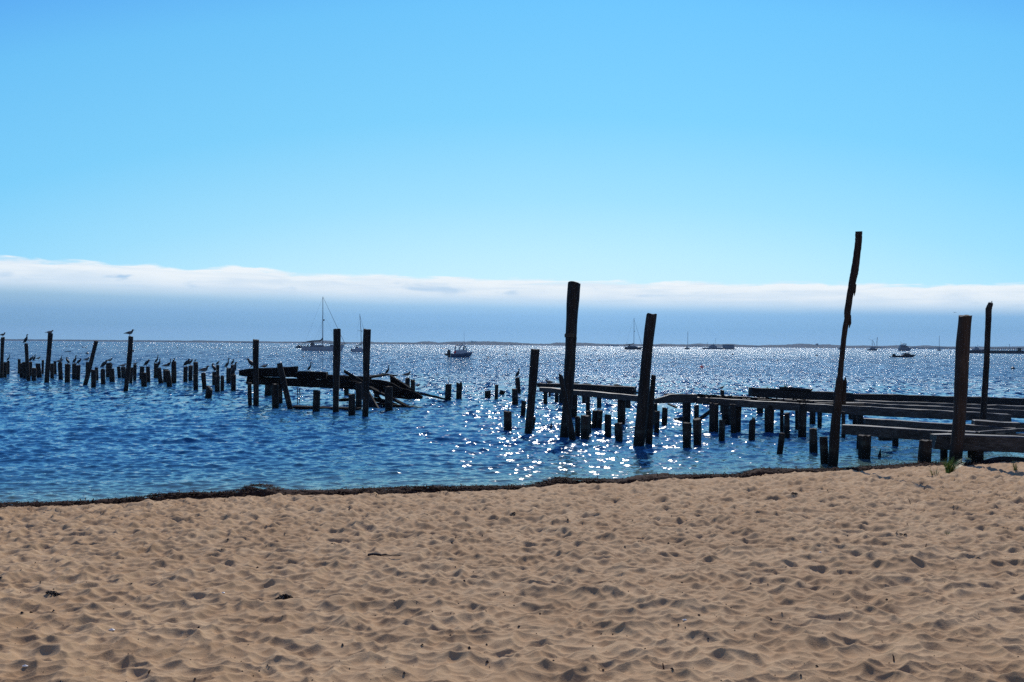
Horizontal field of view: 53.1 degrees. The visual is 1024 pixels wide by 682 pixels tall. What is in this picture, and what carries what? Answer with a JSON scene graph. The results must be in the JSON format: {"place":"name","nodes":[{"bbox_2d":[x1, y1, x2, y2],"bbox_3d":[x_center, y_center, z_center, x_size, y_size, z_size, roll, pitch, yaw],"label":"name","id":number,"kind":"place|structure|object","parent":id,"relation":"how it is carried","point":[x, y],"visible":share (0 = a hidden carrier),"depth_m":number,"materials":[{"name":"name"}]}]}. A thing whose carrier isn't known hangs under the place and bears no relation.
{"place":"outdoors","nodes":[
{"label":"outdoors","id":0,"kind":"place"},
{"bbox_2d":[0,461,1023,681],"bbox_3d":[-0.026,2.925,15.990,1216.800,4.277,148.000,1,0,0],"label":"sand","id":1,"kind":"structure","parent":0,"point":[565,580],"depth_m":8.91,"materials":[{"name":"sand"}]},
{"bbox_2d":[46,591,61,595],"bbox_3d":[-3.772,2.086,8.440,0.168,0.065,0.116,0,0,30],"label":"seaweed clump","id":2,"kind":"object","parent":1,"relation":"on","point":[53,593],"visible":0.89,"depth_m":8.44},
{"bbox_2d":[275,594,292,599],"bbox_3d":[-1.881,2.112,8.446,0.154,0.070,0.132,0,0,20],"label":"seaweed clump","id":3,"kind":"object","parent":1,"relation":"on","point":[285,596],"visible":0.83,"depth_m":8.43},
{"bbox_2d":[367,553,400,555],"bbox_3d":[-1.313,2.202,10.536,0.349,0.049,0.047,1,0,-4],"label":"driftwood stick","id":4,"kind":"object","parent":1,"relation":"on","point":[376,554],"visible":0.88,"depth_m":10.52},
{"bbox_2d":[0,459,1010,514],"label":"eelgrass","id":5,"kind":"object","parent":1,"relation":"on","point":[250,490],"visible":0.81,"depth_m":18.73,"materials":[{"name":"plant"}]},
{"bbox_2d":[0,473,1018,681],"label":"weed crumbs","id":6,"kind":"object","parent":1,"relation":"on","point":[504,609],"visible":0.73,"depth_m":7.65,"materials":[{"name":"plant"}]},
{"bbox_2d":[981,456,1023,461],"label":"driftwood log","id":7,"kind":"object","parent":1,"relation":"on","point":[1007,458],"visible":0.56,"depth_m":24.51,"materials":[{"name":"wood"}]},
{"bbox_2d":[0,341,1023,502],"bbox_3d":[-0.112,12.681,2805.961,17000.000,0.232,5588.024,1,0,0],"label":"water","id":8,"kind":"structure","parent":0,"point":[73,439],"depth_m":36.54,"materials":[{"name":"liquid"}]},
{"bbox_2d":[0,337,4,377],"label":"piling","id":9,"kind":"object","parent":8,"relation":"in","point":[2,356],"visible":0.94,"depth_m":75.45,"materials":[{"name":"wood"}]},
{"bbox_2d":[3,362,6,377],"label":"piling","id":10,"kind":"object","parent":8,"relation":"in","point":[5,370],"visible":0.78,"depth_m":76.32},
{"bbox_2d":[7,361,9,373],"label":"piling","id":11,"kind":"object","parent":8,"relation":"in","point":[8,367],"visible":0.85,"depth_m":83.74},
{"bbox_2d":[19,363,22,377],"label":"piling","id":12,"kind":"object","parent":8,"relation":"in","point":[20,369],"visible":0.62,"depth_m":76.59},
{"bbox_2d":[22,362,25,378],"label":"piling","id":13,"kind":"object","parent":8,"relation":"in","point":[23,371],"visible":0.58,"depth_m":74.21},
{"bbox_2d":[24,343,30,380],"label":"piling","id":14,"kind":"object","parent":8,"relation":"in","point":[27,363],"visible":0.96,"depth_m":71.28,"materials":[{"name":"wood"}]},
{"bbox_2d":[29,362,31,375],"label":"piling","id":15,"kind":"object","parent":8,"relation":"in","point":[30,365],"visible":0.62,"depth_m":80.31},
{"bbox_2d":[32,368,36,380],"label":"piling","id":16,"kind":"object","parent":8,"relation":"in","point":[34,370],"visible":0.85,"depth_m":71.34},
{"bbox_2d":[35,363,41,377],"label":"piling","id":17,"kind":"object","parent":8,"relation":"in","point":[38,372],"visible":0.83,"depth_m":76.92,"materials":[{"name":"wood"}]},
{"bbox_2d":[41,360,43,373],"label":"piling","id":18,"kind":"object","parent":8,"relation":"in","point":[42,369],"visible":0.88,"depth_m":86.61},
{"bbox_2d":[44,333,52,382],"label":"piling","id":19,"kind":"object","parent":8,"relation":"in","point":[48,358],"visible":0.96,"depth_m":68.05,"materials":[{"name":"wood"}]},
{"bbox_2d":[50,363,53,378],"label":"piling","id":20,"kind":"object","parent":8,"relation":"in","point":[51,370],"visible":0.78,"depth_m":75.51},
{"bbox_2d":[53,361,56,373],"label":"piling","id":21,"kind":"object","parent":8,"relation":"in","point":[55,368],"visible":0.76,"depth_m":85.06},
{"bbox_2d":[58,362,62,379],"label":"piling","id":22,"kind":"object","parent":8,"relation":"in","point":[60,373],"visible":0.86,"depth_m":73.27,"materials":[{"name":"wood"}]},
{"bbox_2d":[65,364,70,382],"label":"piling","id":23,"kind":"object","parent":8,"relation":"in","point":[67,372],"visible":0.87,"depth_m":68.34,"materials":[{"name":"wood"}]},
{"bbox_2d":[72,363,76,378],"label":"piling","id":24,"kind":"object","parent":8,"relation":"in","point":[74,371],"visible":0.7,"depth_m":74.28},
{"bbox_2d":[76,365,80,379],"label":"piling","id":25,"kind":"object","parent":8,"relation":"in","point":[78,367],"visible":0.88,"depth_m":72.99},
{"bbox_2d":[83,340,97,384],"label":"piling","id":26,"kind":"object","parent":8,"relation":"in","point":[89,367],"visible":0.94,"depth_m":64.78,"materials":[{"name":"wood"}]},
{"bbox_2d":[91,369,95,386],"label":"piling","id":27,"kind":"object","parent":8,"relation":"in","point":[93,378],"visible":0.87,"depth_m":62.00,"materials":[{"name":"wood"}]},
{"bbox_2d":[95,367,98,379],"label":"piling","id":28,"kind":"object","parent":8,"relation":"in","point":[97,375],"visible":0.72,"depth_m":73.12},
{"bbox_2d":[100,369,104,383],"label":"piling","id":29,"kind":"object","parent":8,"relation":"in","point":[102,373],"visible":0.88,"depth_m":66.24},
{"bbox_2d":[105,362,112,376],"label":"piling","id":30,"kind":"object","parent":8,"relation":"in","point":[108,367],"visible":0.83,"depth_m":79.01,"materials":[{"name":"brown wood"}]},
{"bbox_2d":[109,368,114,381],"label":"piling","id":31,"kind":"object","parent":8,"relation":"in","point":[111,375],"visible":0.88,"depth_m":69.67,"materials":[{"name":"wood"}]},
{"bbox_2d":[117,366,120,377],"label":"piling","id":32,"kind":"object","parent":8,"relation":"in","point":[118,372],"visible":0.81,"depth_m":78.43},
{"bbox_2d":[121,367,125,377],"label":"piling","id":33,"kind":"object","parent":8,"relation":"in","point":[123,370],"visible":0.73,"depth_m":77.16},
{"bbox_2d":[123,336,133,390],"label":"piling","id":34,"kind":"object","parent":8,"relation":"in","point":[130,350],"visible":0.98,"depth_m":56.91,"materials":[{"name":"brown wood"}]},
{"bbox_2d":[129,367,132,382],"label":"piling","id":35,"kind":"object","parent":8,"relation":"in","point":[131,377],"visible":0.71,"depth_m":67.97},
{"bbox_2d":[133,364,136,380],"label":"piling","id":36,"kind":"object","parent":8,"relation":"in","point":[134,372],"visible":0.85,"depth_m":72.24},
{"bbox_2d":[139,366,144,378],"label":"piling","id":37,"kind":"object","parent":8,"relation":"in","point":[141,369],"visible":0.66,"depth_m":75.42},
{"bbox_2d":[141,372,146,386],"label":"piling","id":38,"kind":"object","parent":8,"relation":"in","point":[143,379],"visible":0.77,"depth_m":62.87,"materials":[{"name":"wood"}]},
{"bbox_2d":[146,366,149,381],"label":"piling","id":39,"kind":"object","parent":8,"relation":"in","point":[148,373],"visible":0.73,"depth_m":69.53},
{"bbox_2d":[154,363,157,377],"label":"piling","id":40,"kind":"object","parent":8,"relation":"in","point":[155,372],"visible":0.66,"depth_m":78.20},
{"bbox_2d":[156,368,162,382],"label":"piling","id":41,"kind":"object","parent":8,"relation":"in","point":[159,375],"visible":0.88,"depth_m":69.03,"materials":[{"name":"wood"}]},
{"bbox_2d":[163,369,168,381],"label":"piling","id":42,"kind":"object","parent":8,"relation":"in","point":[164,377],"visible":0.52,"depth_m":70.45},
{"bbox_2d":[165,370,171,386],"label":"piling","id":43,"kind":"object","parent":8,"relation":"in","point":[168,379],"visible":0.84,"depth_m":63.19,"materials":[{"name":"wood"}]},
{"bbox_2d":[171,361,176,382],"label":"piling","id":44,"kind":"object","parent":8,"relation":"in","point":[173,372],"visible":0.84,"depth_m":69.20,"materials":[{"name":"wood"}]},
{"bbox_2d":[183,367,187,381],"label":"piling","id":45,"kind":"object","parent":8,"relation":"in","point":[185,374],"visible":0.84,"depth_m":71.09,"materials":[{"name":"wood"}]},
{"bbox_2d":[188,365,192,380],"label":"piling","id":46,"kind":"object","parent":8,"relation":"in","point":[190,372],"visible":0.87,"depth_m":73.10,"materials":[{"name":"wood"}]},
{"bbox_2d":[193,374,197,388],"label":"piling","id":47,"kind":"object","parent":8,"relation":"in","point":[195,381],"visible":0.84,"depth_m":59.69,"materials":[{"name":"wood"}]},
{"bbox_2d":[193,362,197,375],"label":"piling","id":48,"kind":"object","parent":8,"relation":"in","point":[195,367],"visible":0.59,"depth_m":73.95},
{"bbox_2d":[201,372,206,388],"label":"piling","id":49,"kind":"object","parent":8,"relation":"in","point":[203,378],"visible":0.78,"depth_m":60.09,"materials":[{"name":"wood"}]},
{"bbox_2d":[197,365,209,370],"bbox_3d":[-18.155,1.679,60.198,0.773,0.490,0.237,1,0,0],"label":"gull","id":50,"kind":"object","parent":49,"relation":"on","point":[204,369],"visible":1,"depth_m":60.13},
{"bbox_2d":[205,386,212,398],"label":"piling","id":51,"kind":"object","parent":8,"relation":"in","point":[208,393],"visible":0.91,"depth_m":50.66,"materials":[{"name":"wood"}]},
{"bbox_2d":[212,372,216,384],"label":"piling","id":52,"kind":"object","parent":8,"relation":"in","point":[213,375],"visible":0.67,"depth_m":66.51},
{"bbox_2d":[214,376,219,391],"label":"piling","id":53,"kind":"object","parent":8,"relation":"in","point":[217,383],"visible":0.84,"depth_m":57.47,"materials":[{"name":"wood"}]},
{"bbox_2d":[220,375,223,390],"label":"piling","id":54,"kind":"object","parent":8,"relation":"in","point":[221,382],"visible":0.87,"depth_m":58.78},
{"bbox_2d":[226,368,230,382],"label":"piling","id":55,"kind":"object","parent":8,"relation":"in","point":[228,375],"visible":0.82,"depth_m":69.73,"materials":[{"name":"wood"}]},
{"bbox_2d":[231,375,235,390],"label":"piling","id":56,"kind":"object","parent":8,"relation":"in","point":[233,382],"visible":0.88,"depth_m":59.36,"materials":[{"name":"wood"}]},
{"bbox_2d":[230,362,237,374],"bbox_3d":[-16.154,1.588,59.486,0.502,0.755,0.253,1,0,0],"label":"cormorant","id":57,"kind":"object","parent":56,"relation":"on","point":[233,369],"visible":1,"depth_m":59.41,"materials":[{"name":"black"}]},
{"bbox_2d":[253,339,258,405],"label":"piling","id":58,"kind":"object","parent":8,"relation":"in","point":[255,372],"visible":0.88,"depth_m":44.83,"materials":[{"name":"wood"}]},
{"bbox_2d":[277,363,292,408],"bbox_3d":[-9.424,2.448,43.094,0.982,3.091,0.278,1,0,0],"label":"piling","id":59,"kind":"object","parent":8,"relation":"in","point":[284,385],"visible":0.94,"depth_m":43.00,"materials":[{"name":"wood"}]},
{"bbox_2d":[312,390,319,411],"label":"piling","id":60,"kind":"object","parent":8,"relation":"in","point":[316,400],"visible":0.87,"depth_m":41.67,"materials":[{"name":"wood"}]},
{"bbox_2d":[301,302,344,350],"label":"sailboat","id":61,"kind":"object","parent":8,"relation":"on","point":[314,347],"visible":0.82,"depth_m":363.17,"materials":[{"name":"grey paint"}]},
{"bbox_2d":[333,328,340,412],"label":"piling","id":62,"kind":"object","parent":8,"relation":"in","point":[336,353],"visible":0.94,"depth_m":40.71,"materials":[{"name":"wood"}]},
{"bbox_2d":[239,366,446,415],"bbox_3d":[-8.077,2.577,46.742,9.798,2.840,13.869,1,0,0],"label":"broken dock","id":63,"kind":"object","parent":8,"relation":"in","point":[393,389],"visible":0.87,"depth_m":46.46,"materials":[{"name":"brown wood"}]},
{"bbox_2d":[351,317,363,351],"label":"sailboat","id":64,"kind":"object","parent":8,"relation":"on","point":[357,349],"visible":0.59,"depth_m":330.61,"materials":[{"name":"white plastic"}]},
{"bbox_2d":[362,329,370,416],"bbox_3d":[-5.558,1.758,38.977,0.348,4.465,0.314,1,0,0],"label":"piling","id":65,"kind":"object","parent":8,"relation":"in","point":[366,357],"visible":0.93,"depth_m":38.89,"materials":[{"name":"wood"}]},
{"bbox_2d":[405,378,409,386],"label":"piling","id":66,"kind":"object","parent":8,"relation":"in","point":[407,381],"visible":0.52,"depth_m":57.30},
{"bbox_2d":[410,379,414,390],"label":"piling","id":67,"kind":"object","parent":8,"relation":"in","point":[412,384],"visible":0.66,"depth_m":55.55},
{"bbox_2d":[445,379,451,400],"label":"piling","id":68,"kind":"object","parent":8,"relation":"in","point":[448,388],"visible":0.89,"depth_m":50.57,"materials":[{"name":"brown wood"}]},
{"bbox_2d":[444,344,472,356],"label":"motorboat","id":69,"kind":"object","parent":8,"relation":"on","point":[463,352],"visible":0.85,"depth_m":218.08,"materials":[{"name":"plastic"}]},
{"bbox_2d":[456,382,461,398],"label":"piling","id":70,"kind":"object","parent":8,"relation":"in","point":[458,390],"visible":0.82,"depth_m":52.18,"materials":[{"name":"wood"}]},
{"bbox_2d":[485,390,490,397],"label":"piling","id":71,"kind":"object","parent":8,"relation":"in","point":[488,394],"visible":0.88,"depth_m":53.24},
{"bbox_2d":[494,384,497,398],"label":"piling","id":72,"kind":"object","parent":8,"relation":"in","point":[496,392],"visible":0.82,"depth_m":52.16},
{"bbox_2d":[504,407,511,430],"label":"piling","id":73,"kind":"object","parent":8,"relation":"in","point":[508,420],"visible":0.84,"depth_m":33.09,"materials":[{"name":"brown wood"}]},
{"bbox_2d":[512,388,517,404],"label":"piling","id":74,"kind":"object","parent":8,"relation":"in","point":[514,396],"visible":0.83,"depth_m":47.63,"materials":[{"name":"wood"}]},
{"bbox_2d":[515,377,520,392],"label":"piling","id":75,"kind":"object","parent":8,"relation":"in","point":[517,383],"visible":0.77,"depth_m":58.95,"materials":[{"name":"wood"}]},
{"bbox_2d":[520,400,525,415],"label":"piling","id":76,"kind":"object","parent":8,"relation":"in","point":[523,406],"visible":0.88,"depth_m":40.03,"materials":[{"name":"wood"}]},
{"bbox_2d":[524,349,539,433],"bbox_3d":[0.564,2.133,32.212,0.586,3.792,0.312,1,0,0],"label":"piling","id":77,"kind":"object","parent":8,"relation":"in","point":[533,370],"visible":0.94,"depth_m":32.09,"materials":[{"name":"wood"}]},
{"bbox_2d":[559,373,575,439],"bbox_3d":[1.700,2.480,29.747,0.725,3.117,0.215,1,0,0],"label":"piling","id":78,"kind":"object","parent":8,"relation":"in","point":[570,428],"visible":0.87,"depth_m":29.66,"materials":[{"name":"wood"}]},
{"bbox_2d":[560,281,580,437],"bbox_3d":[1.725,1.108,31.093,0.666,5.848,0.407,1,0,0],"label":"piling","id":79,"kind":"object","parent":8,"relation":"in","point":[572,303],"visible":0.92,"depth_m":30.97,"materials":[{"name":"brown wood"}]},
{"bbox_2d":[580,415,589,439],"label":"piling","id":80,"kind":"object","parent":8,"relation":"in","point":[585,427],"visible":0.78,"depth_m":30.29,"materials":[{"name":"wood"}]},
{"bbox_2d":[537,382,637,424],"bbox_3d":[2.778,2.825,42.849,3.706,2.506,14.727,1,0,0],"label":"broken dock","id":81,"kind":"object","parent":8,"relation":"in","point":[624,396],"visible":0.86,"depth_m":37.17,"materials":[{"name":"wood"}]},
{"bbox_2d":[586,411,591,432],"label":"piling","id":82,"kind":"object","parent":8,"relation":"in","point":[588,413],"visible":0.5,"depth_m":32.36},
{"bbox_2d":[591,410,597,427],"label":"piling","id":83,"kind":"object","parent":8,"relation":"in","point":[594,418],"visible":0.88,"depth_m":34.76,"materials":[{"name":"wood"}]},
{"bbox_2d":[596,410,602,427],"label":"piling","id":84,"kind":"object","parent":8,"relation":"in","point":[599,418],"visible":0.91,"depth_m":34.60,"materials":[{"name":"wood"}]},
{"bbox_2d":[604,414,610,436],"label":"piling","id":85,"kind":"object","parent":8,"relation":"in","point":[607,418],"visible":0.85,"depth_m":31.50,"materials":[{"name":"wood"}]},
{"bbox_2d":[614,423,622,441],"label":"piling","id":86,"kind":"object","parent":8,"relation":"in","point":[618,429],"visible":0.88,"depth_m":29.79,"materials":[{"name":"wood"}]},
{"bbox_2d":[624,320,641,349],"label":"sailboat","id":87,"kind":"object","parent":8,"relation":"on","point":[629,347],"visible":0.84,"depth_m":737.41,"materials":[{"name":"paint"}]},
{"bbox_2d":[633,313,656,445],"bbox_3d":[3.655,1.630,28.689,0.780,4.836,0.352,1,0,0],"label":"piling","id":88,"kind":"object","parent":8,"relation":"in","point":[643,397],"visible":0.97,"depth_m":28.57,"materials":[{"name":"wood"}]},
{"bbox_2d":[645,374,655,443],"bbox_3d":[3.870,2.495,28.951,0.395,3.100,0.221,1,0,0],"label":"piling","id":89,"kind":"object","parent":8,"relation":"in","point":[649,431],"visible":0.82,"depth_m":28.90,"materials":[{"name":"wood"}]},
{"bbox_2d":[653,403,656,424],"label":"piling","id":90,"kind":"object","parent":8,"relation":"in","point":[655,406],"visible":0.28,"depth_m":35.71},
{"bbox_2d":[654,411,659,432],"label":"piling","id":91,"kind":"object","parent":8,"relation":"in","point":[656,421],"visible":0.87,"depth_m":32.85,"materials":[{"name":"wood"}]},
{"bbox_2d":[661,407,667,424],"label":"piling","id":92,"kind":"object","parent":8,"relation":"in","point":[664,415],"visible":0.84,"depth_m":36.20,"materials":[{"name":"wood"}]},
{"bbox_2d":[683,422,691,447],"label":"piling","id":93,"kind":"object","parent":8,"relation":"in","point":[687,427],"visible":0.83,"depth_m":28.12,"materials":[{"name":"wood"}]},
{"bbox_2d":[693,418,701,445],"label":"piling","id":94,"kind":"object","parent":8,"relation":"in","point":[697,430],"visible":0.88,"depth_m":29.16,"materials":[{"name":"wood"}]},
{"bbox_2d":[702,345,721,348],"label":"work boat","id":95,"kind":"object","parent":8,"relation":"on","point":[712,347],"visible":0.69,"depth_m":1026.68,"materials":[{"name":"grey paint"}]},
{"bbox_2d":[719,420,724,440],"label":"piling","id":96,"kind":"object","parent":8,"relation":"in","point":[721,430],"visible":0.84,"depth_m":30.48,"materials":[{"name":"wood"}]},
{"bbox_2d":[722,345,733,348],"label":"house barge","id":97,"kind":"object","parent":8,"relation":"on","point":[727,346],"visible":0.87,"depth_m":1028.32,"materials":[{"name":"grey paint"}]},
{"bbox_2d":[748,417,755,440],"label":"piling","id":98,"kind":"object","parent":8,"relation":"in","point":[752,425],"visible":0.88,"depth_m":30.57,"materials":[{"name":"brown wood"}]},
{"bbox_2d":[777,432,784,453],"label":"piling","id":99,"kind":"object","parent":8,"relation":"in","point":[781,440],"visible":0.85,"depth_m":26.87,"materials":[{"name":"wood"}]},
{"bbox_2d":[809,428,817,452],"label":"piling","id":100,"kind":"object","parent":8,"relation":"in","point":[813,444],"visible":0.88,"depth_m":27.05,"materials":[{"name":"wood"}]},
{"bbox_2d":[819,437,827,463],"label":"piling","id":101,"kind":"object","parent":8,"relation":"in","point":[823,441],"visible":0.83,"depth_m":24.50,"materials":[{"name":"wood"}]},
{"bbox_2d":[654,387,1023,462],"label":"broken dock","id":102,"kind":"object","parent":8,"relation":"in","point":[997,430],"visible":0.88,"depth_m":32.94,"materials":[{"name":"brown wood"}]},
{"bbox_2d":[828,231,861,466],"bbox_3d":[7.896,0.723,24.331,0.800,6.669,0.241,1,0,0],"label":"crooked pole","id":103,"kind":"object","parent":8,"relation":"in","point":[838,403],"visible":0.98,"depth_m":24.28,"materials":[{"name":"wood"}]},
{"bbox_2d":[867,337,877,350],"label":"fishing boat","id":104,"kind":"object","parent":8,"relation":"on","point":[873,349],"visible":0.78,"depth_m":1049.68,"materials":[{"name":"paint"}]},
{"bbox_2d":[889,352,915,356],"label":"speedboat","id":105,"kind":"object","parent":8,"relation":"on","point":[905,355],"visible":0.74,"depth_m":313.32,"materials":[{"name":"paint"}]},
{"bbox_2d":[898,344,910,350],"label":"cabin cruiser","id":106,"kind":"object","parent":8,"relation":"on","point":[903,348],"visible":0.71,"depth_m":999.33,"materials":[{"name":"grey paint"}]},
{"bbox_2d":[948,315,971,462],"bbox_3d":[10.690,1.726,24.556,0.646,4.728,0.340,1,0,0],"label":"piling","id":107,"kind":"object","parent":8,"relation":"in","point":[962,354],"visible":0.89,"depth_m":24.43,"materials":[{"name":"wood"}]},
{"bbox_2d":[980,301,992,419],"bbox_3d":[14.858,1.441,32.174,0.467,5.410,0.229,1,0,0],"label":"slim pole","id":108,"kind":"object","parent":8,"relation":"in","point":[986,365],"visible":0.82,"depth_m":32.12,"materials":[{"name":"wood"}]},
{"bbox_2d":[970,348,1023,353],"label":"breakwater","id":109,"kind":"object","parent":8,"relation":"in","point":[1017,351],"visible":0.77,"depth_m":617.78,"materials":[{"name":"stone"}]},
{"bbox_2d":[0,339,1023,349],"bbox_3d":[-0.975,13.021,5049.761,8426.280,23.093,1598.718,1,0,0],"label":"dunes","id":110,"kind":"structure","parent":0,"point":[685,345],"depth_m":4375.09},
{"bbox_2d":[0,0,1023,346],"label":"sky","id":111,"kind":"structure","parent":0,"point":[183,170],"materials":[{"name":"blue"}]},
{"bbox_2d":[575,416,580,436],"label":"piling","id":112,"kind":"object","parent":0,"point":[577,425],"visible":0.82,"depth_m":31.26,"materials":[{"name":"wood"}]},
{"bbox_2d":[941,456,964,472],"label":"beach grass","id":113,"kind":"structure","parent":0,"point":[949,468],"depth_m":20.85,"materials":[{"name":"green plant"}]}
]}

